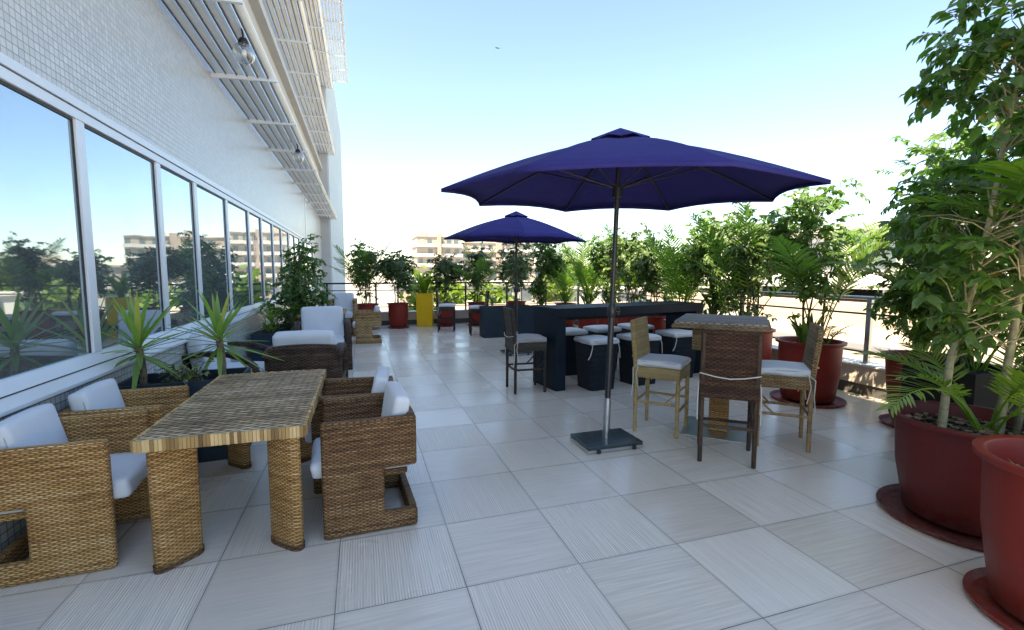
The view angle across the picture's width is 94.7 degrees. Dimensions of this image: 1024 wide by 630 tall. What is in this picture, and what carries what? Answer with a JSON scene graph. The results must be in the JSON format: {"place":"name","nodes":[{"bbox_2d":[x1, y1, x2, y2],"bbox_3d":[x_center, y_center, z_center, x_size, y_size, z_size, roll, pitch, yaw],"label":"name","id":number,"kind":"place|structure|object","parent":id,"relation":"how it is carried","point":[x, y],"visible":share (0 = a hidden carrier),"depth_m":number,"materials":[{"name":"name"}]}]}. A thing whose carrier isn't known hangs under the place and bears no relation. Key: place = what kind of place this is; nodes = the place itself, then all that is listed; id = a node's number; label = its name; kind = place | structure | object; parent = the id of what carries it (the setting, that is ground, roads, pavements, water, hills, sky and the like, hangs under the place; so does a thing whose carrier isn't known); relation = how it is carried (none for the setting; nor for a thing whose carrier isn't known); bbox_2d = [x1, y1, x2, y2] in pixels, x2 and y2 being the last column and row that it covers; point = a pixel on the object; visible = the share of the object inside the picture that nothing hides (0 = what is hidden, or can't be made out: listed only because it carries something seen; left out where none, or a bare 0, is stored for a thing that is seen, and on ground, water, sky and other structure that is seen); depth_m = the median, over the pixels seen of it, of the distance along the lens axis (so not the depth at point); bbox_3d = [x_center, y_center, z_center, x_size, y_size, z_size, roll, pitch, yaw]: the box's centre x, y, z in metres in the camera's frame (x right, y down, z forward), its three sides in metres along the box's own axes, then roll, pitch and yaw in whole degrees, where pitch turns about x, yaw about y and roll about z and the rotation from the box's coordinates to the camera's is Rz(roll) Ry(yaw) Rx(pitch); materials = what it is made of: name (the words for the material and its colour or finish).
{"place":"outdoors","nodes":[
{"label":"outdoors","id":0,"kind":"place"},
{"bbox_2d":[345,276,394,310],"bbox_3d":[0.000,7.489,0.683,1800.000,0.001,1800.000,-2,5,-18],"label":"ground","id":1,"kind":"structure","parent":0,"point":[383,299],"depth_m":165.67,"materials":[{"name":"white"}]},
{"bbox_2d":[0,0,347,551],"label":"office building","id":2,"kind":"structure","parent":1,"relation":"on","point":[146,146],"depth_m":4.38,"materials":[{"name":"grey tile"}]},
{"bbox_2d":[0,80,101,379],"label":"window","id":3,"kind":"structure","parent":2,"relation":"in","point":[49,307],"depth_m":2.89,"materials":[{"name":"clear glass"}]},
{"bbox_2d":[84,124,170,348],"bbox_3d":[-3.285,-0.601,4.004,0.144,1.630,1.330,-2,5,-18],"label":"window","id":4,"kind":"structure","parent":2,"relation":"in","point":[125,186],"depth_m":3.90,"materials":[{"name":"clear glass"}]},
{"bbox_2d":[160,165,203,328],"bbox_3d":[-3.650,-0.705,5.142,0.144,1.630,1.070,-2,5,-18],"label":"window","id":5,"kind":"structure","parent":2,"relation":"in","point":[179,194],"depth_m":5.15,"materials":[{"name":"clear glass"}]},
{"bbox_2d":[197,185,233,317],"bbox_3d":[-4.023,-0.811,6.304,0.144,1.630,1.380,-2,5,-18],"label":"window","id":6,"kind":"structure","parent":2,"relation":"in","point":[213,216],"depth_m":6.31,"materials":[{"name":"clear glass"}]},
{"bbox_2d":[228,201,253,309],"bbox_3d":[-4.447,-0.931,7.622,0.144,1.630,1.400,-2,5,-18],"label":"window","id":7,"kind":"structure","parent":2,"relation":"in","point":[239,222],"depth_m":7.66,"materials":[{"name":"glass"}]},
{"bbox_2d":[232,28,254,64],"bbox_3d":[-3.031,-3.059,5.298,0.242,0.440,0.284,-2,5,-18],"label":"globe lamp","id":8,"kind":"object","parent":2,"relation":"attached to","point":[243,41],"visible":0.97,"depth_m":5.31,"materials":[{"name":"clear glass"}]},
{"bbox_2d":[249,213,265,303],"bbox_3d":[-4.830,-1.040,8.818,0.144,1.630,1.120,-2,5,-18],"label":"window","id":9,"kind":"structure","parent":2,"relation":"in","point":[256,235],"depth_m":8.90,"materials":[{"name":"glass"}]},
{"bbox_2d":[262,220,275,299],"bbox_3d":[-5.191,-1.142,9.942,0.144,1.630,1.250,-2,5,-18],"label":"window","id":10,"kind":"structure","parent":2,"relation":"in","point":[267,228],"depth_m":10.01,"materials":[{"name":"clear glass"}]},
{"bbox_2d":[273,225,283,296],"bbox_3d":[-5.564,-1.248,11.104,0.144,1.630,1.200,-2,5,-18],"label":"window","id":11,"kind":"structure","parent":2,"relation":"in","point":[277,232],"depth_m":11.16,"materials":[{"name":"clear glass"}]},
{"bbox_2d":[278,0,286,45],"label":"window","id":12,"kind":"structure","parent":2,"relation":"in","point":[283,0],"depth_m":12.79,"materials":[{"name":"white metal"}]},
{"bbox_2d":[282,230,290,279],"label":"window","id":13,"kind":"structure","parent":2,"relation":"in","point":[285,236],"depth_m":12.31,"materials":[{"name":"clear glass"}]},
{"bbox_2d":[289,234,295,264],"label":"window","id":14,"kind":"structure","parent":2,"relation":"in","point":[291,238],"depth_m":13.44,"materials":[{"name":"clear glass"}]},
{"bbox_2d":[289,19,295,70],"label":"window","id":15,"kind":"structure","parent":2,"relation":"in","point":[289,19],"depth_m":14.59,"materials":[{"name":"clear glass"}]},
{"bbox_2d":[290,141,303,162],"bbox_3d":[-4.551,-3.458,10.002,0.242,0.440,0.284,-2,5,-18],"label":"globe lamp","id":16,"kind":"object","parent":2,"relation":"attached to","point":[297,150],"visible":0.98,"depth_m":10.00,"materials":[{"name":"clear glass"}]},
{"bbox_2d":[295,237,300,281],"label":"window","id":17,"kind":"structure","parent":2,"relation":"in","point":[297,240],"depth_m":14.59,"materials":[{"name":"white glass"}]},
{"bbox_2d":[297,47,302,95],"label":"window","id":18,"kind":"structure","parent":2,"relation":"in","point":[297,47],"depth_m":16.56,"materials":[{"name":"white metal"}]},
{"bbox_2d":[308,245,313,285],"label":"window","id":19,"kind":"structure","parent":2,"relation":"in","point":[309,246],"depth_m":18.45,"materials":[{"name":"white glass"}]},
{"bbox_2d":[396,265,473,310],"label":"leafy tree","id":20,"kind":"object","parent":1,"relation":"on","point":[456,296],"visible":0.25,"depth_m":44.43,"materials":[{"name":"green plant"}]},
{"bbox_2d":[409,231,462,280],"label":"apartment building","id":21,"kind":"structure","parent":1,"relation":"on","point":[425,247],"depth_m":148.20,"materials":[{"name":"concrete"}]},
{"bbox_2d":[460,283,514,303],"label":"leafy tree","id":22,"kind":"object","parent":1,"relation":"on","point":[498,290],"visible":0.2,"depth_m":47.72,"materials":[{"name":"green plant"}]},
{"bbox_2d":[462,242,535,280],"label":"apartment building","id":23,"kind":"structure","parent":1,"relation":"on","point":[497,245],"depth_m":159.63,"materials":[{"name":"concrete"}]},
{"bbox_2d":[544,271,578,301],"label":"leafy tree","id":24,"kind":"object","parent":1,"relation":"on","point":[553,291],"visible":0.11,"depth_m":62.06,"materials":[{"name":"green plant"}]},
{"bbox_2d":[575,267,632,285],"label":"leafy tree","id":25,"kind":"object","parent":1,"relation":"on","point":[606,282],"visible":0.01,"depth_m":61.00,"materials":[{"name":"green plant"}]},
{"bbox_2d":[566,283,709,301],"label":"building","id":26,"kind":"structure","parent":1,"relation":"on","point":[572,299],"depth_m":54.05,"materials":[{"name":"white"}]},
{"bbox_2d":[568,293,576,301],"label":"window","id":27,"kind":"structure","parent":26,"relation":"in","point":[572,299],"depth_m":60.51,"materials":[{"name":"glass"}]},
{"bbox_2d":[626,297,646,301],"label":"window","id":28,"kind":"structure","parent":26,"relation":"in","point":[626,297],"depth_m":50.46,"materials":[{"name":"glass"}]},
{"bbox_2d":[387,278,558,305],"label":"building","id":29,"kind":"structure","parent":0,"point":[526,296],"depth_m":63.32,"materials":[{"name":"white"}]},
{"bbox_2d":[400,291,412,305],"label":"window","id":30,"kind":"structure","parent":29,"relation":"in","point":[405,295],"depth_m":58.70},
{"bbox_2d":[520,289,530,299],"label":"window","id":31,"kind":"structure","parent":29,"relation":"in","point":[525,296],"depth_m":63.52,"materials":[{"name":"glass"}]},
{"bbox_2d":[0,323,1004,629],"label":"terrace floor","id":32,"kind":"structure","parent":0,"point":[532,515],"depth_m":2.69,"materials":[{"name":"white tile"}]},
{"bbox_2d":[0,403,149,587],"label":"wicker armchair","id":33,"kind":"object","parent":32,"relation":"on","point":[73,489],"visible":0.91,"depth_m":2.35,"materials":[{"name":"brown wicker"}]},
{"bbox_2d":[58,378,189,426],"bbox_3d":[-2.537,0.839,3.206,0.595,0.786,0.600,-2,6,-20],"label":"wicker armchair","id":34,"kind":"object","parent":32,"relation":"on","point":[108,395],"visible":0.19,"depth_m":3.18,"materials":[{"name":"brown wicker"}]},
{"bbox_2d":[101,286,283,462],"bbox_3d":[-2.755,0.465,3.878,1.442,1.409,1.093,-5,7,-41],"label":"slate planter","id":35,"kind":"object","parent":32,"relation":"on","point":[195,379],"visible":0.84,"depth_m":3.81,"materials":[{"name":"green plant"}]},
{"bbox_2d":[182,329,268,372],"bbox_3d":[-3.236,0.597,5.469,0.860,0.860,0.830,-1,5,-10],"label":"rattan armchair","id":36,"kind":"object","parent":32,"relation":"on","point":[213,365],"visible":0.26,"depth_m":5.15,"materials":[{"name":"white fabric"}]},
{"bbox_2d":[130,369,325,574],"bbox_3d":[-1.702,0.883,3.150,0.784,0.710,1.564,-2,5,-18],"label":"wicker table","id":37,"kind":"object","parent":32,"relation":"on","point":[237,414],"visible":0.99,"depth_m":2.55,"materials":[{"name":"wicker"}]},
{"bbox_2d":[250,234,336,360],"bbox_3d":[-4.115,-0.395,8.741,1.649,2.240,1.957,-2,5,-18],"label":"slate planter","id":38,"kind":"object","parent":32,"relation":"on","point":[295,291],"visible":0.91,"depth_m":8.67,"materials":[{"name":"green plant"}]},
{"bbox_2d":[262,330,347,395],"bbox_3d":[-2.430,0.582,5.640,0.830,0.860,0.860,-1,5,-16],"label":"rattan armchair","id":39,"kind":"object","parent":32,"relation":"on","point":[307,349],"visible":0.66,"depth_m":5.26,"materials":[{"name":"brown wicker"}]},
{"bbox_2d":[297,309,346,317],"bbox_3d":[-3.731,0.297,9.371,0.823,0.746,1.329,-2,5,-18],"label":"wicker table","id":40,"kind":"object","parent":32,"relation":"on","point":[344,312],"visible":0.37,"depth_m":9.08,"materials":[{"name":"wicker"}]},
{"bbox_2d":[293,306,352,369],"bbox_3d":[-3.027,0.355,7.558,0.830,0.963,0.860,-2,6,-22],"label":"rattan armchair","id":41,"kind":"object","parent":32,"relation":"on","point":[335,321],"visible":0.51,"depth_m":7.66,"materials":[{"name":"white fabric"}]},
{"bbox_2d":[328,293,357,335],"bbox_3d":[-4.048,-0.019,11.316,0.600,1.022,0.595,-1,5,-12],"label":"wicker armchair","id":42,"kind":"object","parent":32,"relation":"on","point":[348,301],"visible":0.51,"depth_m":11.42,"materials":[{"name":"white fabric"}]},
{"bbox_2d":[304,366,392,493],"bbox_3d":[-1.197,0.810,3.530,0.595,0.786,0.600,-1,5,-13],"label":"wicker armchair","id":43,"kind":"object","parent":32,"relation":"on","point":[352,386],"visible":0.3,"depth_m":3.47,"materials":[{"name":"brown wicker"}]},
{"bbox_2d":[326,237,393,329],"bbox_3d":[-4.033,-0.845,12.625,2.182,2.431,2.059,0,5,4],"label":"potted ficus","id":44,"kind":"object","parent":32,"relation":"on","point":[361,267],"visible":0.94,"depth_m":12.31,"materials":[{"name":"green plant"}]},
{"bbox_2d":[310,381,417,539],"bbox_3d":[-0.950,0.859,2.987,0.595,0.786,0.600,-2,6,-21],"label":"wicker armchair","id":45,"kind":"object","parent":32,"relation":"on","point":[364,454],"visible":1,"depth_m":2.73,"materials":[{"name":"brown wicker"},{"name":"white canvas"}]},
{"bbox_2d":[352,305,381,343],"bbox_3d":[-3.166,0.194,10.282,0.595,0.786,0.600,-2,5,-18],"label":"wicker armchair","id":46,"kind":"object","parent":32,"relation":"on","point":[365,323],"visible":1,"depth_m":10.01,"materials":[{"name":"beige wicker"}]},
{"bbox_2d":[375,249,418,328],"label":"potted ficus","id":47,"kind":"object","parent":32,"relation":"on","point":[399,269],"visible":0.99,"depth_m":12.63,"materials":[{"name":"green plant"}]},
{"bbox_2d":[411,273,433,326],"bbox_3d":[-2.536,-0.442,13.219,0.784,1.520,0.772,2,6,25],"label":"yellow planter","id":48,"kind":"object","parent":32,"relation":"on","point":[425,308],"visible":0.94,"depth_m":13.06,"materials":[{"name":"paint"}]},
{"bbox_2d":[423,253,466,326],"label":"potted ficus","id":49,"kind":"object","parent":32,"relation":"on","point":[444,267],"visible":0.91,"depth_m":13.09,"materials":[{"name":"green plant"}]},
{"bbox_2d":[435,289,455,331],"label":"bar stool","id":50,"kind":"object","parent":32,"relation":"on","point":[445,307],"visible":1,"depth_m":11.95,"materials":[{"name":"brown wicker"}]},
{"bbox_2d":[468,290,489,335],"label":"bar stool","id":51,"kind":"object","parent":32,"relation":"on","point":[473,309],"visible":0.58,"depth_m":11.28,"materials":[{"name":"brown wicker"}]},
{"bbox_2d":[453,242,508,325],"bbox_3d":[-0.960,-0.873,13.194,2.018,2.382,2.138,-4,7,-38],"label":"potted ficus","id":52,"kind":"object","parent":32,"relation":"on","point":[477,276],"visible":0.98,"depth_m":13.17,"materials":[{"name":"green plant"}]},
{"bbox_2d":[479,243,533,337],"bbox_3d":[-0.119,-0.728,11.165,1.245,2.462,1.065,-2,5,-18],"label":"slate planter","id":53,"kind":"object","parent":32,"relation":"on","point":[491,323],"visible":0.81,"depth_m":11.02,"materials":[{"name":"grey stone"}]},
{"bbox_2d":[494,250,534,304],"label":"potted ficus","id":54,"kind":"object","parent":32,"relation":"on","point":[500,277],"visible":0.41,"depth_m":13.39,"materials":[{"name":"green plant"}]},
{"bbox_2d":[444,211,585,355],"bbox_3d":[0.078,-0.582,8.669,2.410,2.625,2.410,-3,6,-28],"label":"patio umbrella","id":55,"kind":"object","parent":32,"relation":"on","point":[515,227],"visible":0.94,"depth_m":8.15,"materials":[{"name":"blue fabric"}]},
{"bbox_2d":[502,307,546,393],"bbox_3d":[0.158,0.435,6.079,0.486,1.070,0.465,-1,5,-16],"label":"bar stool","id":56,"kind":"object","parent":32,"relation":"on","point":[515,343],"visible":1,"depth_m":5.92,"materials":[{"name":"brown wicker"}]},
{"bbox_2d":[522,243,570,305],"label":"potted ficus","id":57,"kind":"object","parent":32,"relation":"on","point":[548,263],"visible":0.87,"depth_m":11.63,"materials":[{"name":"green plant"}]},
{"bbox_2d":[546,244,587,326],"bbox_3d":[1.379,-0.827,13.002,1.755,2.326,2.327,-3,6,-29],"label":"potted palm","id":58,"kind":"object","parent":32,"relation":"on","point":[565,281],"visible":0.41,"depth_m":12.76,"materials":[{"name":"green plant"}]},
{"bbox_2d":[565,327,587,375],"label":"block stool","id":59,"kind":"object","parent":32,"relation":"on","point":[570,359],"visible":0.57,"depth_m":6.92,"materials":[{"name":"black fabric"}]},
{"bbox_2d":[560,231,622,328],"bbox_3d":[1.796,-0.778,11.547,2.493,2.492,1.880,0,5,-2],"label":"potted palm","id":60,"kind":"object","parent":32,"relation":"on","point":[579,269],"visible":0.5,"depth_m":11.43,"materials":[{"name":"green plant"}]},
{"bbox_2d":[574,335,619,390],"bbox_3d":[1.095,0.618,6.215,0.489,0.681,0.471,-2,6,-22],"label":"block stool","id":61,"kind":"object","parent":32,"relation":"on","point":[591,353],"visible":0.94,"depth_m":6.06,"materials":[{"name":"black wicker"}]},
{"bbox_2d":[583,325,621,368],"bbox_3d":[1.432,0.502,7.478,0.489,0.681,0.471,-3,6,-27],"label":"block stool","id":62,"kind":"object","parent":32,"relation":"on","point":[597,329],"visible":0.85,"depth_m":7.30,"materials":[{"name":"white fabric"}]},
{"bbox_2d":[584,227,630,326],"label":"potted ficus","id":63,"kind":"object","parent":32,"relation":"on","point":[600,266],"visible":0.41,"depth_m":10.60,"materials":[{"name":"green plant"}]},
{"bbox_2d":[533,301,702,391],"bbox_3d":[1.574,0.374,6.802,2.560,1.060,0.620,-3,6,-26],"label":"bar counter","id":64,"kind":"object","parent":32,"relation":"on","point":[549,322],"visible":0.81,"depth_m":6.30,"materials":[{"name":"black wicker"}]},
{"bbox_2d":[441,128,830,453],"bbox_3d":[0.900,-0.206,4.045,2.742,2.715,2.742,1,5,11],"label":"patio umbrella","id":65,"kind":"object","parent":32,"relation":"on","point":[616,170],"visible":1,"depth_m":4.10,"materials":[{"name":"blue fabric"}]},
{"bbox_2d":[617,323,654,333],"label":"block stool","id":66,"kind":"object","parent":32,"relation":"on","point":[626,327],"visible":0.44,"depth_m":7.62,"materials":[{"name":"white fabric"}]},
{"bbox_2d":[616,332,662,385],"bbox_3d":[1.730,0.592,6.498,0.489,0.681,0.471,-3,6,-28],"label":"block stool","id":67,"kind":"object","parent":32,"relation":"on","point":[626,362],"visible":0.57,"depth_m":6.40,"materials":[{"name":"black wicker"}]},
{"bbox_2d":[598,223,681,324],"bbox_3d":[2.712,-0.650,9.817,2.291,2.552,2.162,-4,6,-34],"label":"potted ficus","id":68,"kind":"object","parent":32,"relation":"on","point":[624,266],"visible":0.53,"depth_m":9.64,"materials":[{"name":"green plant"}]},
{"bbox_2d":[625,236,682,333],"bbox_3d":[2.768,-0.392,9.034,1.164,2.180,1.277,-1,5,-10],"label":"potted ficus","id":69,"kind":"object","parent":32,"relation":"on","point":[657,322],"visible":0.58,"depth_m":8.81,"materials":[{"name":"green plant"}]},
{"bbox_2d":[630,316,690,438],"bbox_3d":[1.431,0.574,4.553,0.486,1.070,0.465,3,6,32],"label":"bar stool","id":70,"kind":"object","parent":32,"relation":"on","point":[647,365],"visible":1,"depth_m":4.45,"materials":[{"name":"wicker"}]},
{"bbox_2d":[655,329,695,377],"bbox_3d":[2.397,0.555,6.901,0.489,0.681,0.471,-2,6,-21],"label":"block stool","id":71,"kind":"object","parent":32,"relation":"on","point":[677,342],"visible":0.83,"depth_m":6.73,"materials":[{"name":"black wicker"}]},
{"bbox_2d":[630,216,725,324],"bbox_3d":[3.019,-0.408,8.140,1.790,2.374,2.374,1,5,8],"label":"potted palm","id":72,"kind":"object","parent":32,"relation":"on","point":[678,284],"visible":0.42,"depth_m":7.95,"materials":[{"name":"green plant"}]},
{"bbox_2d":[667,208,744,314],"bbox_3d":[3.146,-0.441,7.557,1.303,2.545,1.269,1,5,13],"label":"potted ficus","id":73,"kind":"object","parent":32,"relation":"on","point":[718,301],"visible":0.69,"depth_m":7.37,"materials":[{"name":"green plant"}]},
{"bbox_2d":[671,313,771,444],"bbox_3d":[1.993,0.571,4.508,0.800,1.085,0.860,3,6,27],"label":"table","id":74,"kind":"object","parent":32,"relation":"on","point":[698,324],"visible":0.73,"depth_m":4.37,"materials":[{"name":"wicker"}]},
{"bbox_2d":[696,330,763,468],"bbox_3d":[1.761,0.638,3.856,0.465,1.070,0.486,2,6,21],"label":"bar stool","id":75,"kind":"object","parent":32,"relation":"on","point":[730,364],"visible":1,"depth_m":3.65,"materials":[{"name":"wicker"}]},
{"bbox_2d":[679,192,850,359],"bbox_3d":[3.377,-0.400,6.937,2.182,2.577,2.313,-4,7,-40],"label":"potted ficus","id":76,"kind":"object","parent":32,"relation":"on","point":[742,248],"visible":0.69,"depth_m":6.55,"materials":[{"name":"green plant"}]},
{"bbox_2d":[752,322,824,452],"bbox_3d":[2.423,0.607,4.194,0.486,1.070,0.465,2,6,23],"label":"bar stool","id":77,"kind":"object","parent":32,"relation":"on","point":[800,376],"visible":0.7,"depth_m":4.01,"materials":[{"name":"beige wicker"}]},
{"bbox_2d":[750,178,894,408],"bbox_3d":[3.735,-0.260,5.491,1.919,2.561,1.809,1,5,13],"label":"potted ficus","id":78,"kind":"object","parent":32,"relation":"on","point":[789,260],"visible":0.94,"depth_m":5.32,"materials":[{"name":"green plant"}]},
{"bbox_2d":[806,48,1023,411],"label":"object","id":79,"kind":"object","parent":32,"relation":"on","point":[976,378],"visible":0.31,"depth_m":3.80,"materials":[{"name":"green plant"}]},
{"bbox_2d":[846,0,1023,552],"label":"potted ficus","id":80,"kind":"object","parent":32,"relation":"on","point":[935,492],"visible":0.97,"depth_m":2.80,"materials":[{"name":"green plant"}]},
{"bbox_2d":[860,119,1017,427],"bbox_3d":[4.018,-0.333,4.355,1.389,2.912,1.508,-2,5,-18],"label":"potted ficus","id":81,"kind":"object","parent":32,"relation":"on","point":[891,366],"visible":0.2,"depth_m":4.45,"materials":[{"name":"green plant"}]},
{"bbox_2d":[962,434,1023,629],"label":"plant pot","id":82,"kind":"object","parent":32,"relation":"on","point":[994,588],"visible":1,"depth_m":2.07,"materials":[{"name":"red plastic"}]},
{"bbox_2d":[470,259,583,280],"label":"building","id":83,"kind":"structure","parent":0,"point":[530,277],"depth_m":88.88,"materials":[{"name":"white"}]},
{"bbox_2d":[381,309,887,400],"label":"parapet wall","id":84,"kind":"structure","parent":0,"point":[856,377],"depth_m":5.92,"materials":[{"name":"stone"}]},
{"bbox_2d":[314,281,1009,363],"bbox_3d":[0.991,0.303,4.565,7.440,0.838,20.004,-2,5,-18],"label":"railing","id":85,"kind":"object","parent":84,"relation":"on","point":[868,330],"visible":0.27,"depth_m":6.85,"materials":[{"name":"metal"}]},
{"bbox_2d":[317,0,1023,275],"label":"sky","id":86,"kind":"structure","parent":0,"point":[429,103],"materials":[{"name":"blue"}]},
{"bbox_2d":[455,301,1023,367],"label":"neighbour roof","id":87,"kind":"structure","parent":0,"point":[784,327],"depth_m":20.02,"materials":[{"name":"white"}]},
{"bbox_2d":[647,212,1023,344],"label":"white building","id":88,"kind":"structure","parent":0,"point":[853,305],"depth_m":27.90,"materials":[{"name":"white"}]},
{"bbox_2d":[810,244,833,269],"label":"window","id":89,"kind":"structure","parent":88,"relation":"in","point":[816,244],"depth_m":33.94,"materials":[{"name":"white"}]},
{"bbox_2d":[855,240,896,268],"bbox_3d":[23.659,-3.948,30.850,0.100,1.900,2.800,-2,5,-18],"label":"window","id":90,"kind":"structure","parent":88,"relation":"in","point":[890,255],"depth_m":30.29,"materials":[{"name":"white glass"}]}
]}

